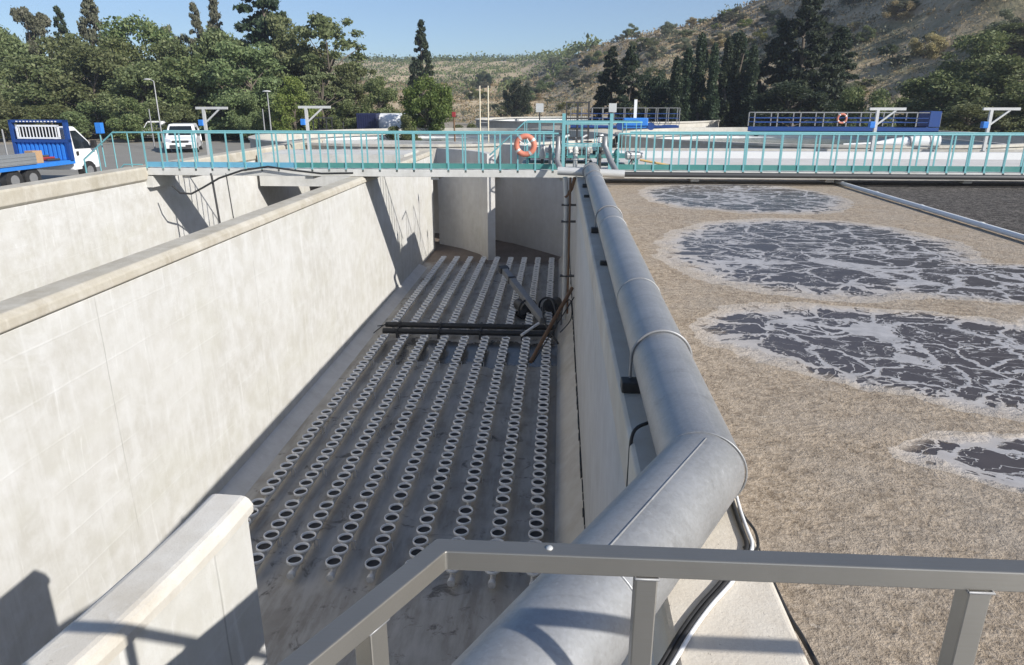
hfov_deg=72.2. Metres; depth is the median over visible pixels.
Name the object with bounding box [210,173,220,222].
guide pole
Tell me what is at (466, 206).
guide wall
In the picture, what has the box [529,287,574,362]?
fallen pole
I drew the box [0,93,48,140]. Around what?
shrub
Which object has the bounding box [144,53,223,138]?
broadleaf tree
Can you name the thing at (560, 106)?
shrub
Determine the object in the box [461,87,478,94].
shrub
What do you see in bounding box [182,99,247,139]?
shrub
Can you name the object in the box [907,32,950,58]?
shrub
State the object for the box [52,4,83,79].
pine tree
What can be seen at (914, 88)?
broadleaf tree
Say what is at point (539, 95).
shrub
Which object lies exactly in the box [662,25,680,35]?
shrub
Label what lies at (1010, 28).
broadleaf tree
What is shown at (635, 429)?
conduit
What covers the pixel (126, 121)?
shrub
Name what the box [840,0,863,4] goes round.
shrub
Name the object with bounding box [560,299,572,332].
black cable
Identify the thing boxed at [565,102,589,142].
wire cage
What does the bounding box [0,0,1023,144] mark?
ground
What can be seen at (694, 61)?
shrub
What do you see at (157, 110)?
street lamp
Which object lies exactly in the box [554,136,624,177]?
header pipe
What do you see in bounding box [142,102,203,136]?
shrub
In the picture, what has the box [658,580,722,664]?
black cable
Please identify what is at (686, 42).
shrub
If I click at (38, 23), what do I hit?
airy tree
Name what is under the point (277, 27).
broadleaf tree
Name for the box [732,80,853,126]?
broadleaf tree
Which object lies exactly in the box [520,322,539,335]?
white rod
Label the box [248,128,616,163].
clarifier
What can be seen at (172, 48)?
broadleaf tree
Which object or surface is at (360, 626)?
guard rail
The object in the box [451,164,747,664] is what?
air pipe
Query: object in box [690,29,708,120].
cypress tree
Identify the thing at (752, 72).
cypress tree
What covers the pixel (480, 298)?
diffuser row
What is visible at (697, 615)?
black cable
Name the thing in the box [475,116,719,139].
clarifier
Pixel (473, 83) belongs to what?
shrub
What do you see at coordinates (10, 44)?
broadleaf tree
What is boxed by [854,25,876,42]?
shrub
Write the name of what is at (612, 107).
post sign
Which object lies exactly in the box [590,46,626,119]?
pine tree
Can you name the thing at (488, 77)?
shrub
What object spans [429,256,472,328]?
diffuser row
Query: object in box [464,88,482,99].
shrub
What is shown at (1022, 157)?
walkway railing
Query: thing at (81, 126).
shrub
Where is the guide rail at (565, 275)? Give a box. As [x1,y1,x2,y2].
[560,177,575,319]
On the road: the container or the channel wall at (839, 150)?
the container
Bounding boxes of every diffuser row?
[248,333,389,526]
[253,334,408,573]
[286,334,428,579]
[325,335,448,581]
[365,335,468,583]
[391,256,446,327]
[405,335,489,562]
[410,256,459,328]
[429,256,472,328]
[446,336,509,586]
[448,256,486,328]
[467,257,499,329]
[485,336,530,588]
[486,257,513,329]
[505,257,526,330]
[525,257,540,324]
[527,337,550,584]
[544,257,554,324]
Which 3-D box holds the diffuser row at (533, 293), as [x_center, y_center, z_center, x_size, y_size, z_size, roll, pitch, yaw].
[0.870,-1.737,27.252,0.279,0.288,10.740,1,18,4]
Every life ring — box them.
[514,133,536,156]
[836,113,846,123]
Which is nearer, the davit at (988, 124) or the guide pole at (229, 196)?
the guide pole at (229, 196)
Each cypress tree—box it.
[662,56,684,121]
[678,46,695,120]
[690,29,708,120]
[701,40,720,120]
[717,37,735,126]
[727,27,746,126]
[733,42,760,126]
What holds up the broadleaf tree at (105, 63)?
on the ground at (930, 20)
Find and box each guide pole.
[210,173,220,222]
[225,173,233,217]
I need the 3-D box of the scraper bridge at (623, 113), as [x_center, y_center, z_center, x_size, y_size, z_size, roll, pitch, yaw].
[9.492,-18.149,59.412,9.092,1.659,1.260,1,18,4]
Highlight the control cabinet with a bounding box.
[539,144,545,163]
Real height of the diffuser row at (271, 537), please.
0.289 m
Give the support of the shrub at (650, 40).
on the ground at (930, 20)
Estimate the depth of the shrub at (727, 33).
125.10 m
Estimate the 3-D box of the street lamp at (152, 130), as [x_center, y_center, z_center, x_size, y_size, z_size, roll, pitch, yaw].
[-27.567,-15.566,53.773,0.120,2.967,0.120,-6,19,-18]
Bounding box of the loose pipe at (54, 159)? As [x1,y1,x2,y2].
[46,158,59,160]
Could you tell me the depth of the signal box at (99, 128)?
22.30 m
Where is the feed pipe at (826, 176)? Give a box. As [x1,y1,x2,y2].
[625,172,1023,179]
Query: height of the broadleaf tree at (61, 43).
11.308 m
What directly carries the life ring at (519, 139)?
hanging from the walkway railing at (363, 165)
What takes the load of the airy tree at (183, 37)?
on the ground at (930, 20)
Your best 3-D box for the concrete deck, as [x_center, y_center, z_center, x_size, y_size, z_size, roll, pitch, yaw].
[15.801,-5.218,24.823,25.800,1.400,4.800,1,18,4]
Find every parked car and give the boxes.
[142,121,167,140]
[162,123,202,152]
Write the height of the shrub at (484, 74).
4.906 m
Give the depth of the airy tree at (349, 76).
67.44 m
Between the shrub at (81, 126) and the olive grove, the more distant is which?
the olive grove
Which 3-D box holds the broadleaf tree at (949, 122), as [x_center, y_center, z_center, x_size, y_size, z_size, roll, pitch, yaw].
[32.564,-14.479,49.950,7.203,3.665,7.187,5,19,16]
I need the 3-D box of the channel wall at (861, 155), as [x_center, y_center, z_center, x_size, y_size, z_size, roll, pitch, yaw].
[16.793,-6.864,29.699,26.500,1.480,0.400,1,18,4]
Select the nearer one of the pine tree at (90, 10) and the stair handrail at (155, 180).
the stair handrail at (155, 180)
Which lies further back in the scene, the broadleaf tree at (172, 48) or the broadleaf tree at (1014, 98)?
the broadleaf tree at (172, 48)
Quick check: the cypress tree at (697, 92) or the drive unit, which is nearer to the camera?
the drive unit
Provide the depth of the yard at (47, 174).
33.73 m
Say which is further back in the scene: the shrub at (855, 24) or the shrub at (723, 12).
the shrub at (723, 12)
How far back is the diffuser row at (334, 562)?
13.50 m
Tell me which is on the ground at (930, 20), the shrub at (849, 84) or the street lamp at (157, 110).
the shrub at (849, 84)
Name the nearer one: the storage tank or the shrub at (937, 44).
the storage tank
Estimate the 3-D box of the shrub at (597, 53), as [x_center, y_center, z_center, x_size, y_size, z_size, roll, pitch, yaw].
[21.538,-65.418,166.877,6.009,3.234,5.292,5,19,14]
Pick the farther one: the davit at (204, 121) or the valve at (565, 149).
the davit at (204, 121)
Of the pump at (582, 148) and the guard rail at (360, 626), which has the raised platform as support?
the pump at (582, 148)
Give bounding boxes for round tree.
[397,73,455,130]
[502,76,532,116]
[637,65,670,121]
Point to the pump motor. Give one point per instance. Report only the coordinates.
(630, 155)
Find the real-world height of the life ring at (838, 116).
0.600 m
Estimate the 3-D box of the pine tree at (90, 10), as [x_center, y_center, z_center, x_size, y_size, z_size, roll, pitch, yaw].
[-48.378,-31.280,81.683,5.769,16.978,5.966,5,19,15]
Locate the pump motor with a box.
[625,151,642,163]
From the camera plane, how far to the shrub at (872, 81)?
78.35 m
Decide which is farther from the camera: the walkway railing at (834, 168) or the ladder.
the ladder
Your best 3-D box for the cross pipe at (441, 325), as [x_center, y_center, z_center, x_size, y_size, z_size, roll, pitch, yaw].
[-1.334,-0.096,22.164,5.350,0.430,0.200,1,18,4]
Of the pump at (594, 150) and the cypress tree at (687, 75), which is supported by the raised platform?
the pump at (594, 150)
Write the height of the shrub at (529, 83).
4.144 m
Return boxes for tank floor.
[245,233,560,664]
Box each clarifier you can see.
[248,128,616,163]
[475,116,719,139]
[615,127,1023,149]
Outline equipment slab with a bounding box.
[522,159,591,166]
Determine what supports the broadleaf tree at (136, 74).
on the ground at (930, 20)
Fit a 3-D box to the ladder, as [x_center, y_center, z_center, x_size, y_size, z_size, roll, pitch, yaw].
[-1.979,-15.161,50.012,0.677,4.548,0.090,1,18,4]
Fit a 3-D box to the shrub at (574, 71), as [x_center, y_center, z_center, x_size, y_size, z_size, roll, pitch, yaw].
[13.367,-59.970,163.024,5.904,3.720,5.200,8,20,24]
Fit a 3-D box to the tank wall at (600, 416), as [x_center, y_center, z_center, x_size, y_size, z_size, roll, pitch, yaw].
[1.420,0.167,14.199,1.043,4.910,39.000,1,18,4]
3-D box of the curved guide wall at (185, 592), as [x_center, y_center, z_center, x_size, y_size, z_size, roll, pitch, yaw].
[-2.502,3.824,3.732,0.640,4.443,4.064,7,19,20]
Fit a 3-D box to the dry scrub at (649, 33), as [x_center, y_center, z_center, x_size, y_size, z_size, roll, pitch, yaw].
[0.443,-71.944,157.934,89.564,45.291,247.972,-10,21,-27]
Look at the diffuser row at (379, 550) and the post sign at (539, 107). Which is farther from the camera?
the post sign at (539, 107)
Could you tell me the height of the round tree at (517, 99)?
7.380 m
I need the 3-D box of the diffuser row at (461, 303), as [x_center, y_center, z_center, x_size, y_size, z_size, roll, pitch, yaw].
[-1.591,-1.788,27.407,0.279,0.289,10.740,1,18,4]
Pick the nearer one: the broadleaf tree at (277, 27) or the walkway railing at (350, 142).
the walkway railing at (350, 142)
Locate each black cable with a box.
[542,298,558,343]
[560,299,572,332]
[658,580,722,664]
[663,501,748,664]
[742,510,759,549]
[759,547,819,664]
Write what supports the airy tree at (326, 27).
on the ground at (930, 20)
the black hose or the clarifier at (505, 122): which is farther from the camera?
the clarifier at (505, 122)
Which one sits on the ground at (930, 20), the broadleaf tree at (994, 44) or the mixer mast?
the broadleaf tree at (994, 44)
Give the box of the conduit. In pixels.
[626,421,647,486]
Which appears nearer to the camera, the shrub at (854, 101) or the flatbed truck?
the flatbed truck
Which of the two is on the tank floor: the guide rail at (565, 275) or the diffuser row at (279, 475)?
the diffuser row at (279, 475)
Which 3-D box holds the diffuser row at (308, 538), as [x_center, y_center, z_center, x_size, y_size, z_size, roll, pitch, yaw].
[-2.989,1.894,16.214,0.278,0.289,11.640,1,18,4]
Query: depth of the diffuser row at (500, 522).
14.08 m
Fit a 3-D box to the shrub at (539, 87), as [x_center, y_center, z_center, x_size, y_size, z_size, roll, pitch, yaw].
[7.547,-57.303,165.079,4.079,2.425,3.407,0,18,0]
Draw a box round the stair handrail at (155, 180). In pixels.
[83,132,175,186]
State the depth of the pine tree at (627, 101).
66.93 m
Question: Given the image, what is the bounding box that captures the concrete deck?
[590,158,1022,166]
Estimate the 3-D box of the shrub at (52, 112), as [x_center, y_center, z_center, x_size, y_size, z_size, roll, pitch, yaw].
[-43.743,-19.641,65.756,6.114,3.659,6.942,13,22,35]
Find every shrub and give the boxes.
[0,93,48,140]
[6,102,92,137]
[55,100,118,138]
[105,95,163,141]
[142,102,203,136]
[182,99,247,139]
[222,91,275,137]
[258,102,305,130]
[323,101,356,129]
[385,113,422,139]
[453,123,478,127]
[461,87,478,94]
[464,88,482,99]
[467,81,478,87]
[475,73,492,82]
[476,73,493,83]
[478,81,490,88]
[490,102,503,108]
[496,105,512,115]
[526,80,535,90]
[527,91,540,100]
[530,93,543,100]
[536,75,555,86]
[536,84,551,92]
[544,96,555,101]
[547,55,563,68]
[552,65,569,74]
[556,102,573,109]
[557,66,579,80]
[567,109,583,115]
[568,79,581,87]
[578,55,597,67]
[581,73,595,81]
[585,50,604,62]
[590,50,607,62]
[614,34,625,40]
[622,22,640,38]
[629,37,652,51]
[642,37,658,47]
[642,67,658,75]
[644,45,667,59]
[660,21,677,32]
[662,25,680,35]
[671,37,694,48]
[676,29,694,36]
[680,52,696,68]
[685,17,699,24]
[690,38,709,46]
[707,33,725,47]
[708,31,732,41]
[711,23,721,28]
[712,14,723,22]
[721,9,738,17]
[724,6,748,22]
[736,19,752,26]
[748,27,772,44]
[749,22,760,26]
[756,5,768,10]
[759,10,784,21]
[818,9,833,15]
[821,23,842,34]
[821,84,897,126]
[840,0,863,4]
[843,78,857,87]
[846,22,860,29]
[848,32,856,45]
[853,78,876,85]
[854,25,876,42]
[854,85,868,93]
[878,44,898,54]
[878,96,919,126]
[881,0,916,20]
[886,0,917,11]
[888,54,911,65]
[904,0,920,8]
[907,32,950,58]
[984,7,1023,35]
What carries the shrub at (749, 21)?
on the ground at (930, 20)
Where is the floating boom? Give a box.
[834,180,1023,240]
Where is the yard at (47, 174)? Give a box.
[0,162,145,185]
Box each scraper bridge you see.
[570,108,680,127]
[747,111,941,135]
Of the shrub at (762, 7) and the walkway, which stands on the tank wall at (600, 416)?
the walkway
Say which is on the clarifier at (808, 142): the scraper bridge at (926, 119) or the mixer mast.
the scraper bridge at (926, 119)
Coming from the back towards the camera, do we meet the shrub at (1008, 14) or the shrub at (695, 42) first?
the shrub at (695, 42)
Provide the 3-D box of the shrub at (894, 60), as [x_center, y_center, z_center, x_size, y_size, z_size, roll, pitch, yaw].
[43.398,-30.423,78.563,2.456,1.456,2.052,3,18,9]
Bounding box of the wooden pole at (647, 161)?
[640,159,669,164]
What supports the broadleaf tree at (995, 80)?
on the ground at (930, 20)
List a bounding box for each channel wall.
[257,149,418,185]
[589,148,1022,158]
[612,151,1023,159]
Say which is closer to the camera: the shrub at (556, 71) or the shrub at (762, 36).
the shrub at (762, 36)
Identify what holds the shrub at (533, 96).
on the ground at (930, 20)
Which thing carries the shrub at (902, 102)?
on the ground at (930, 20)
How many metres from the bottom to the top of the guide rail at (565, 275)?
4.464 m
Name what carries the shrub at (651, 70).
on the ground at (930, 20)
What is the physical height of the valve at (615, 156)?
0.900 m
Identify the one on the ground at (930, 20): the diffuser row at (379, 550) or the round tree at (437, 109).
the round tree at (437, 109)
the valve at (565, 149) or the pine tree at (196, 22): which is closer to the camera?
the valve at (565, 149)
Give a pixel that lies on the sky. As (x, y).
(455, 27)
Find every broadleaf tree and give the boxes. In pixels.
[0,25,38,104]
[0,52,92,130]
[11,29,92,111]
[35,40,140,137]
[69,33,152,111]
[93,58,183,138]
[96,10,189,99]
[128,38,213,118]
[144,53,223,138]
[177,25,269,112]
[194,40,289,138]
[253,9,310,109]
[268,74,322,130]
[270,40,361,123]
[354,76,400,116]
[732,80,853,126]
[886,69,994,127]
[911,27,1023,107]
[916,53,1023,131]
[928,102,1023,131]
[971,81,1023,131]
[980,22,1023,47]
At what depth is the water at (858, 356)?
6.47 m
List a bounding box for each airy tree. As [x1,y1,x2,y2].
[9,5,63,68]
[158,24,194,56]
[270,11,367,122]
[292,71,356,128]
[324,61,383,121]
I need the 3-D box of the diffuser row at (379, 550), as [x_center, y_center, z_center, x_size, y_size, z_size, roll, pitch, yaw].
[-1.759,1.920,16.137,0.279,0.288,11.640,1,18,4]
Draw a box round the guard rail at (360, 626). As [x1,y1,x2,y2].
[278,539,1023,664]
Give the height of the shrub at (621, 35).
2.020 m
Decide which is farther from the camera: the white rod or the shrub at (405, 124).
the shrub at (405, 124)
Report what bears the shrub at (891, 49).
on the ground at (930, 20)
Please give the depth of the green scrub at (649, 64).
125.96 m
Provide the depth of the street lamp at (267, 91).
48.76 m
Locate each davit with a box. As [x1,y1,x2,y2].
[195,107,227,154]
[298,106,330,149]
[868,108,905,150]
[980,108,1020,151]
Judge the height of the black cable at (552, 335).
1.044 m
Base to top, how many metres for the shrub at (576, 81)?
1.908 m
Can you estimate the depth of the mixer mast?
23.82 m
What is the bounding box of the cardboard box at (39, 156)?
[24,150,43,162]
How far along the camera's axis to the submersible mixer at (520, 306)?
23.54 m
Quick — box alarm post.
[452,112,455,141]
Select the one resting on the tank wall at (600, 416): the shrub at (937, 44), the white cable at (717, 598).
the white cable at (717, 598)
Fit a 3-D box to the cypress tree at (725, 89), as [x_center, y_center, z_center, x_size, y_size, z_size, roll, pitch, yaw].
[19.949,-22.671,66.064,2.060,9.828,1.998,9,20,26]
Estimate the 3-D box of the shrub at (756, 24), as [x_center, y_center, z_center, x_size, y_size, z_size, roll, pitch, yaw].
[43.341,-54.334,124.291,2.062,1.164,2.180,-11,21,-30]
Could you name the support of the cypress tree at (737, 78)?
on the ground at (930, 20)
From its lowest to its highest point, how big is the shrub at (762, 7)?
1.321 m
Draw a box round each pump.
[577,134,587,153]
[592,134,604,153]
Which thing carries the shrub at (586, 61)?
on the ground at (930, 20)
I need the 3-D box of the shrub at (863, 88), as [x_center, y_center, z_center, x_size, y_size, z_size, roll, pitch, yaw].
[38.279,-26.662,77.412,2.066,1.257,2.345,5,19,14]
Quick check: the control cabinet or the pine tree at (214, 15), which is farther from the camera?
the pine tree at (214, 15)
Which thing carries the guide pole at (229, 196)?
hanging from the walkway
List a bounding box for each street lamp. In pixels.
[1,129,8,154]
[143,78,163,147]
[148,109,155,148]
[262,90,271,129]
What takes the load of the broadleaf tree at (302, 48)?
on the ground at (930, 20)
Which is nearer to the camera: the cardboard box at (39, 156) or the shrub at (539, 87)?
the cardboard box at (39, 156)
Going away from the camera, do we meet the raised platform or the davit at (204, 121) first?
the raised platform
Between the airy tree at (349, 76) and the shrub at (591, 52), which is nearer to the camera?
the airy tree at (349, 76)
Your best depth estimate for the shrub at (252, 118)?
61.92 m
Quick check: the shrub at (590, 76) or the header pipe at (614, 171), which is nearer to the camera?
the header pipe at (614, 171)
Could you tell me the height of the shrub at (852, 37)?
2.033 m
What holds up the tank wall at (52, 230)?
on the tank floor
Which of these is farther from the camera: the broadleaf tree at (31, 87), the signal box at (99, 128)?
the broadleaf tree at (31, 87)
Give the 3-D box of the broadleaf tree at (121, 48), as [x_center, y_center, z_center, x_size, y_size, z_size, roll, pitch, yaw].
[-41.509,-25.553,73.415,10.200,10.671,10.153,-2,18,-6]
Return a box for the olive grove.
[248,33,603,93]
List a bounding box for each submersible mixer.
[513,298,535,318]
[538,297,561,316]
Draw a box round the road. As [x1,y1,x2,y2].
[0,141,250,161]
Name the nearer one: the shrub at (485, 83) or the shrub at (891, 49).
the shrub at (891, 49)
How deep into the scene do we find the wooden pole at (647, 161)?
21.50 m
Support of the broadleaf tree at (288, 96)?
on the ground at (930, 20)
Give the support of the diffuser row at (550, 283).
on the tank floor
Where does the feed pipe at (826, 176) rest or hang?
attached to the header pipe at (614, 171)
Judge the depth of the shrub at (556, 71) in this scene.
195.10 m
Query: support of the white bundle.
on the clarifier at (808, 142)
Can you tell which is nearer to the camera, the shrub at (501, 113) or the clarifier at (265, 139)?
the clarifier at (265, 139)
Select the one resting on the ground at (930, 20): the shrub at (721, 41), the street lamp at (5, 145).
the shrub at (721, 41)
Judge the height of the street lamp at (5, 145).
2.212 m
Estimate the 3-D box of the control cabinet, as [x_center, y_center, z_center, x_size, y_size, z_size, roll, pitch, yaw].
[0.955,-5.547,22.110,0.220,0.720,0.220,1,18,4]
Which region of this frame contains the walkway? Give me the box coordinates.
[146,167,1023,183]
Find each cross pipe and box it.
[382,327,554,340]
[385,321,554,336]
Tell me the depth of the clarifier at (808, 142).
43.78 m
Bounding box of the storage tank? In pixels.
[379,113,404,127]
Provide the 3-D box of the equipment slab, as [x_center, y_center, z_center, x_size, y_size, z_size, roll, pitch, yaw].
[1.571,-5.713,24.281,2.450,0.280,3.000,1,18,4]
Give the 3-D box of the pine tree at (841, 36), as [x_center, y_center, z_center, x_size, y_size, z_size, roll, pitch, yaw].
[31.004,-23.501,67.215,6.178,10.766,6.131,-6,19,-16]
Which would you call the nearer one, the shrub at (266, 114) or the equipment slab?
the equipment slab
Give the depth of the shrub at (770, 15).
120.63 m
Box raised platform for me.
[489,120,642,163]
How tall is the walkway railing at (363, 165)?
1.188 m
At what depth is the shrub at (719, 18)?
139.79 m
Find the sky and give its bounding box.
[0,0,755,60]
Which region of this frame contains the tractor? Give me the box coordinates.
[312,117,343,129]
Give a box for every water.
[603,178,1023,664]
[839,180,1023,233]
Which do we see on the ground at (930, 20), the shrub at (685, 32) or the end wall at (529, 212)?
the shrub at (685, 32)
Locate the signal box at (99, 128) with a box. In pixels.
[94,123,105,166]
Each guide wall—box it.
[21,494,267,664]
[437,148,495,259]
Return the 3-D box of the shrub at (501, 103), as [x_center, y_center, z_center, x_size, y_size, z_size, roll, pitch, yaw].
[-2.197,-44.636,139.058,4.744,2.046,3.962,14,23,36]
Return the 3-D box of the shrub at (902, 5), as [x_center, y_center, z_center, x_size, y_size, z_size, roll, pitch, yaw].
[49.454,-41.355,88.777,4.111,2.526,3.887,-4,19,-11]
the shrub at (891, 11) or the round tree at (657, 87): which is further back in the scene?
the shrub at (891, 11)
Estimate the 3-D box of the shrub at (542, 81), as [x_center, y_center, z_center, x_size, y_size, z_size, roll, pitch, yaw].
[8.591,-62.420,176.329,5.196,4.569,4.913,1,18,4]
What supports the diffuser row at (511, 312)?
on the tank floor
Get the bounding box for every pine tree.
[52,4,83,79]
[76,0,102,70]
[187,1,209,59]
[206,0,222,31]
[230,0,293,108]
[408,19,435,120]
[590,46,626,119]
[608,45,651,120]
[713,32,748,121]
[738,18,807,123]
[762,0,848,126]
[811,26,864,123]
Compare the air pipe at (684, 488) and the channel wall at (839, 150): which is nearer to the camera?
the air pipe at (684, 488)
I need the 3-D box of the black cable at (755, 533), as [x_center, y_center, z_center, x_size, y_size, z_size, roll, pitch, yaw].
[1.240,1.032,3.672,0.087,0.014,0.451,4,19,13]
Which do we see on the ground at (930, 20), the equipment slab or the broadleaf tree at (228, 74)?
the broadleaf tree at (228, 74)
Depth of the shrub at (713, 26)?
136.27 m
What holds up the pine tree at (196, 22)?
on the ground at (930, 20)
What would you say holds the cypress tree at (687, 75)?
on the ground at (930, 20)
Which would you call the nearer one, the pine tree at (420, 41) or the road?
the road
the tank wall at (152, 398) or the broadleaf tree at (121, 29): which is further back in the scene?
the broadleaf tree at (121, 29)
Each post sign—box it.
[536,103,543,159]
[609,103,616,112]
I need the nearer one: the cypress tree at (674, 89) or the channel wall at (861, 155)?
the channel wall at (861, 155)
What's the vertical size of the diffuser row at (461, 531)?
0.289 m
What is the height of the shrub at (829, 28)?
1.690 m
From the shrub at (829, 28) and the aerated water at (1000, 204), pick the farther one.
the shrub at (829, 28)
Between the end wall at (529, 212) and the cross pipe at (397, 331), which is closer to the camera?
the cross pipe at (397, 331)
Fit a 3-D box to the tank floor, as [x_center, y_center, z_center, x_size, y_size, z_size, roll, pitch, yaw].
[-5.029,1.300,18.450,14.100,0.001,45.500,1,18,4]
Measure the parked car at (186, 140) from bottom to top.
1.942 m
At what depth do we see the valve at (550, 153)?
21.73 m
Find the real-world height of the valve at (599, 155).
1.150 m
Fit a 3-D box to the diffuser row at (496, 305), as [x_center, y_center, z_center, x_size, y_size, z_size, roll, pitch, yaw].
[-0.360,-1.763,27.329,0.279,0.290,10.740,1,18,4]
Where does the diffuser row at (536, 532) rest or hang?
on the tank floor
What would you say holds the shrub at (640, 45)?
on the ground at (930, 20)
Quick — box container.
[356,113,379,128]
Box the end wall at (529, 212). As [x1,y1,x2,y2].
[323,140,572,256]
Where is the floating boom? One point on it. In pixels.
(1006, 232)
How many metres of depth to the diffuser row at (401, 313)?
26.21 m
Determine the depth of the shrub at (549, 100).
142.69 m
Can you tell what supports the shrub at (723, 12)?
on the ground at (930, 20)
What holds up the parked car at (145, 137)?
on the ground at (930, 20)
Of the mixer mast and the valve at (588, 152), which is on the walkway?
the valve at (588, 152)
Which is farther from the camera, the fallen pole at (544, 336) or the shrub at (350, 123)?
the shrub at (350, 123)
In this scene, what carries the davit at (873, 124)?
on the ground at (930, 20)
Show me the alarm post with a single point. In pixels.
(453, 114)
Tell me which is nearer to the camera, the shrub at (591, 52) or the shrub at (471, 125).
the shrub at (471, 125)
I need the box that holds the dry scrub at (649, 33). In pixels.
[334,0,1023,122]
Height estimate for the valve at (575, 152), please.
1.050 m
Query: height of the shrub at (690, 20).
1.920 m
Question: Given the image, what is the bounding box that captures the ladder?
[479,86,488,140]
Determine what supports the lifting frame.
on the walkway
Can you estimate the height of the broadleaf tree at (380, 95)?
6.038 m
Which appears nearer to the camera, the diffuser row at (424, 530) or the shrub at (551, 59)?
the diffuser row at (424, 530)
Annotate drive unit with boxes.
[616,100,654,129]
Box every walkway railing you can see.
[141,132,558,172]
[162,130,553,163]
[617,133,1023,174]
[628,131,1023,166]
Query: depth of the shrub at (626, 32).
175.18 m
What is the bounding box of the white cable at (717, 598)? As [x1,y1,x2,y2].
[669,496,753,664]
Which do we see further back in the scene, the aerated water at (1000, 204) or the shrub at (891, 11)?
the shrub at (891, 11)
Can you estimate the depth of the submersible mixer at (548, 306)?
23.58 m
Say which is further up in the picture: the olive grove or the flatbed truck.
the olive grove
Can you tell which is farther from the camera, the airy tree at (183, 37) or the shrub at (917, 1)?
the shrub at (917, 1)
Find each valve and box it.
[547,136,555,163]
[560,133,567,166]
[572,137,579,167]
[584,139,591,162]
[595,134,602,168]
[613,143,620,165]
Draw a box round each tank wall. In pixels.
[0,138,324,300]
[0,151,434,664]
[554,152,808,664]
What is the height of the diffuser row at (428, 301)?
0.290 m
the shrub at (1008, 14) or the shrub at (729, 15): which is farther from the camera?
the shrub at (729, 15)
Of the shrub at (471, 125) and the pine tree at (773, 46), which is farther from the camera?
the pine tree at (773, 46)
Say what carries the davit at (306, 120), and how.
on the channel wall at (389, 156)
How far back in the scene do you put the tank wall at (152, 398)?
11.14 m
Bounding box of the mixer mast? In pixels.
[498,265,546,322]
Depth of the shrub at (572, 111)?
106.36 m
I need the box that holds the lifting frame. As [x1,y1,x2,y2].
[561,113,613,168]
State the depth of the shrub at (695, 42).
129.49 m
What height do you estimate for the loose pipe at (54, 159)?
0.095 m
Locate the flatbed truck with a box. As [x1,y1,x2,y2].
[0,120,99,185]
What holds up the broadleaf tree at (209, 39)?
on the ground at (930, 20)
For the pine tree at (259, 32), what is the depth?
74.05 m
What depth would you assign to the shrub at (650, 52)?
130.49 m
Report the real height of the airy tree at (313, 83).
6.416 m
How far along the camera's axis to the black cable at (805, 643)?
3.08 m
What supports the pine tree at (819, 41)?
on the ground at (930, 20)
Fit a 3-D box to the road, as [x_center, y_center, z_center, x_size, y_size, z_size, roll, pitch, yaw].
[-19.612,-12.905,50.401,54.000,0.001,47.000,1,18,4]
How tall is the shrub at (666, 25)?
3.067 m
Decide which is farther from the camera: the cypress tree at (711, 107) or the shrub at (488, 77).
the shrub at (488, 77)
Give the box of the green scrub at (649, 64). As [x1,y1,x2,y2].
[436,0,1021,123]
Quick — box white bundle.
[843,136,940,144]
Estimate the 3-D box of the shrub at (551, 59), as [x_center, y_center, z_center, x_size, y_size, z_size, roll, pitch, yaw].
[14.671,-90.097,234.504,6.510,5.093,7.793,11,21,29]
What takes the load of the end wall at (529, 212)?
on the tank floor
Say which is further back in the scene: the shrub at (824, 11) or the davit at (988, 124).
the shrub at (824, 11)
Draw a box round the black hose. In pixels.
[172,166,352,194]

